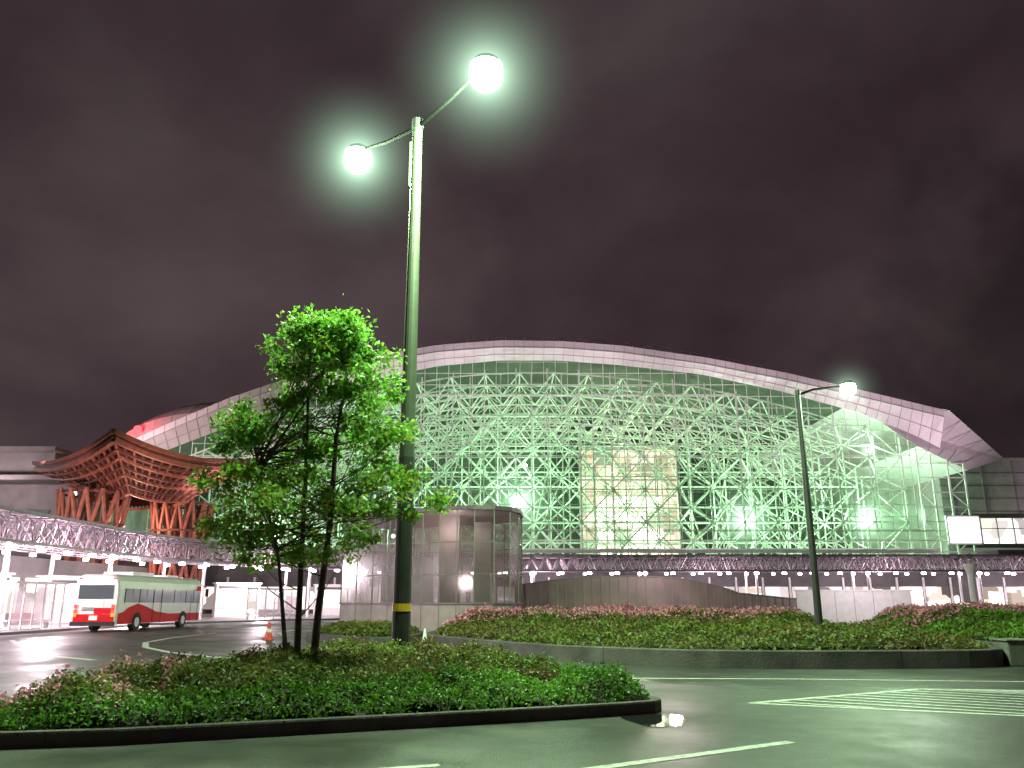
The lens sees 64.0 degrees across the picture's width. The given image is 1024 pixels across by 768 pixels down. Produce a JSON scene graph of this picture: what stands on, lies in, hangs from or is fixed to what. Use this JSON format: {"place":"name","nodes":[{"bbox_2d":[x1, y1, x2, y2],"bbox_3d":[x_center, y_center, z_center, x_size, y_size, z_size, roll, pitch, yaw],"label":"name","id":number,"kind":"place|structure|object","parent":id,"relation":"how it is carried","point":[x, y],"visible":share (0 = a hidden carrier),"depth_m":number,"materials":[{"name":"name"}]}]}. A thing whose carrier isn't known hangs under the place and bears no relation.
{"place":"outdoors","nodes":[
{"label":"outdoors","id":0,"kind":"place"},
{"bbox_2d":[0,614,338,634],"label":"pavement","id":1,"kind":"structure","parent":0,"point":[35,628],"depth_m":57.50,"materials":[{"name":"grey concrete"}]},
{"bbox_2d":[0,572,15,627],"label":"ticket kiosk","id":2,"kind":"object","parent":1,"relation":"on","point":[5,599],"visible":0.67,"depth_m":46.31,"materials":[{"name":"concrete"}]},
{"bbox_2d":[0,581,70,629],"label":"bus shelter","id":3,"kind":"object","parent":1,"relation":"on","point":[6,624],"visible":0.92,"depth_m":45.04,"materials":[{"name":"white metal"}]},
{"bbox_2d":[32,575,80,623],"bbox_3d":[-30.500,14.739,56.096,1.500,3.120,3.800,-8,-17,29],"label":"ticket kiosk","id":4,"kind":"object","parent":1,"relation":"on","point":[68,603],"visible":0.44,"depth_m":54.93,"materials":[{"name":"glass"}]},
{"bbox_2d":[212,582,262,616],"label":"ticket kiosk","id":5,"kind":"object","parent":1,"relation":"on","point":[229,600],"visible":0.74,"depth_m":76.69,"materials":[{"name":"concrete"}]},
{"bbox_2d":[235,588,303,618],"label":"bus shelter","id":6,"kind":"object","parent":1,"relation":"on","point":[264,613],"visible":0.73,"depth_m":69.28,"materials":[{"name":"white metal"}]},
{"bbox_2d":[313,584,350,615],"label":"ticket kiosk","id":7,"kind":"object","parent":1,"relation":"on","point":[331,604],"visible":0.48,"depth_m":84.44,"materials":[{"name":"concrete"}]},
{"bbox_2d":[0,505,1023,618],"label":"walkway canopy","id":8,"kind":"object","parent":1,"relation":"on","point":[26,521],"visible":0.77,"depth_m":80.28,"materials":[{"name":"metal"}]},
{"bbox_2d":[422,628,426,639],"bbox_3d":[-2.900,8.484,27.236,0.380,0.710,0.380,0,-15,0],"label":"traffic cone","id":9,"kind":"object","parent":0,"point":[424,634],"visible":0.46,"depth_m":27.24,"materials":[{"name":"white plastic"}]},
{"bbox_2d":[0,620,1023,767],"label":"road","id":10,"kind":"structure","parent":0,"point":[718,714],"depth_m":10.62,"materials":[{"name":"grey asphalt"}]},
{"bbox_2d":[69,572,208,630],"bbox_3d":[-21.792,12.877,48.671,2.980,3.154,10.970,-1,-15,3],"label":"city bus","id":11,"kind":"object","parent":10,"relation":"on","point":[133,601],"visible":1,"depth_m":45.28,"materials":[{"name":"metal"}]},
{"bbox_2d":[263,623,274,639],"bbox_3d":[-10.200,10.400,34.488,0.380,0.710,0.380,0,-15,0],"label":"traffic cone","id":12,"kind":"object","parent":10,"relation":"on","point":[269,635],"visible":1,"depth_m":34.39,"materials":[{"name":"orange plastic"}]},
{"bbox_2d":[0,691,661,748],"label":"island kerb","id":13,"kind":"structure","parent":10,"relation":"on","point":[27,739],"depth_m":10.19,"materials":[{"name":"concrete"}]},
{"bbox_2d":[306,631,423,645],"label":"planter wall","id":14,"kind":"structure","parent":10,"relation":"on","point":[418,635],"depth_m":31.82,"materials":[{"name":"stone"}]},
{"bbox_2d":[320,618,419,636],"bbox_3d":[-6.184,10.321,34.636,4.828,0.734,8.412,0,-15,0],"label":"shrub bed","id":15,"kind":"object","parent":14,"relation":"in","point":[379,627],"visible":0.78,"depth_m":32.61,"materials":[{"name":"plant"}]},
{"bbox_2d":[339,505,523,631],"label":"glass stair pavilion","id":16,"kind":"structure","parent":10,"relation":"on","point":[468,557],"depth_m":42.91,"materials":[{"name":"glass"}]},
{"bbox_2d":[9,625,1023,767],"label":"road markings","id":17,"kind":"object","parent":10,"relation":"on","point":[145,644],"visible":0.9,"depth_m":13.26,"materials":[{"name":"paint"}]},
{"bbox_2d":[621,714,686,726],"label":"puddle","id":18,"kind":"object","parent":10,"relation":"on","point":[660,720],"visible":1,"depth_m":11.38,"materials":[{"name":"liquid"}]},
{"bbox_2d":[427,630,1004,668],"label":"planter wall","id":19,"kind":"structure","parent":10,"relation":"on","point":[989,657],"depth_m":20.16,"materials":[{"name":"concrete"}]},
{"bbox_2d":[435,602,989,649],"bbox_3d":[5.243,8.830,30.415,16.409,1.470,20.846,0,-15,0],"label":"azalea hedge","id":20,"kind":"object","parent":19,"relation":"in","point":[690,626],"visible":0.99,"depth_m":24.31,"materials":[{"name":"plant"}]},
{"bbox_2d":[795,380,855,630],"bbox_3d":[10.998,3.403,25.993,2.571,9.300,2.571,14,-20,-43],"label":"street lamp","id":21,"kind":"object","parent":10,"relation":"on","point":[847,387],"visible":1,"depth_m":25.86,"materials":[{"name":"metal"}]},
{"bbox_2d":[794,590,912,623],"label":"white wall","id":22,"kind":"structure","parent":10,"relation":"on","point":[847,606],"depth_m":57.86,"materials":[{"name":"white concrete"}]},
{"bbox_2d":[945,633,992,645],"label":"planter wall","id":23,"kind":"structure","parent":10,"relation":"on","point":[990,642],"depth_m":24.51,"materials":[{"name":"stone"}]},
{"bbox_2d":[868,600,1023,640],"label":"azalea hedge","id":24,"kind":"object","parent":23,"relation":"in","point":[975,620],"visible":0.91,"depth_m":31.37,"materials":[{"name":"plant"}]},
{"bbox_2d":[963,564,978,603],"bbox_3d":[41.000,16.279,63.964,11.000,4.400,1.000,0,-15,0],"label":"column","id":25,"kind":"structure","parent":10,"relation":"on","point":[970,569],"depth_m":64.03,"materials":[{"name":"grey concrete"}]},
{"bbox_2d":[989,638,1023,665],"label":"stone block","id":26,"kind":"structure","parent":10,"relation":"on","point":[1013,651],"depth_m":20.74,"materials":[{"name":"concrete"}]},
{"bbox_2d":[0,0,1023,553],"label":"sky","id":27,"kind":"structure","parent":0,"point":[831,191],"materials":[{"name":"black"}]},
{"bbox_2d":[44,337,1023,613],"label":"station dome","id":28,"kind":"structure","parent":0,"point":[566,447],"depth_m":104.23,"materials":[{"name":"white metal"}]},
{"bbox_2d":[126,402,308,497],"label":"entrance hood","id":29,"kind":"object","parent":28,"relation":"attached to","point":[156,422],"visible":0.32,"depth_m":103.06,"materials":[{"name":"metal"}]},
{"bbox_2d":[944,515,982,544],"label":"illuminated sign","id":30,"kind":"object","parent":28,"relation":"attached to","point":[963,529],"visible":1,"depth_m":97.07,"materials":[{"name":"white plastic"}]},
{"bbox_2d":[850,458,1023,559],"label":"station building","id":31,"kind":"structure","parent":0,"point":[996,493],"depth_m":109.27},
{"label":"ground","id":32,"kind":"structure","parent":0,"visible":0},
{"bbox_2d":[0,446,149,619],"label":"walls","id":33,"kind":"structure","parent":32,"relation":"on","point":[24,485],"depth_m":103.20,"materials":[{"name":"concrete"}]},
{"bbox_2d":[32,429,250,612],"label":"wooden gate","id":34,"kind":"structure","parent":32,"relation":"on","point":[110,471],"depth_m":81.46,"materials":[{"name":"wood"}]},
{"bbox_2d":[0,634,649,730],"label":"shrub bed","id":35,"kind":"object","parent":32,"relation":"on","point":[348,676],"visible":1,"depth_m":11.37,"materials":[{"name":"plant"}]},
{"bbox_2d":[186,293,456,659],"bbox_3d":[-3.483,1.764,15.412,4.934,7.278,4.160,0,-15,0],"label":"street tree","id":36,"kind":"object","parent":35,"relation":"on","point":[342,329],"visible":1,"depth_m":15.38,"materials":[{"name":"green plant"}]},
{"bbox_2d":[344,53,502,646],"bbox_3d":[-2.425,-1.512,19.431,5.151,15.850,10.420,14,-20,-42],"label":"street lamp","id":37,"kind":"object","parent":35,"relation":"on","point":[485,72],"visible":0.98,"depth_m":18.80,"materials":[{"name":"metal"}]},
{"bbox_2d":[522,575,796,615],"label":"panel wall","id":38,"kind":"structure","parent":32,"relation":"on","point":[593,591],"depth_m":51.91,"materials":[{"name":"grey metal"}]}
]}

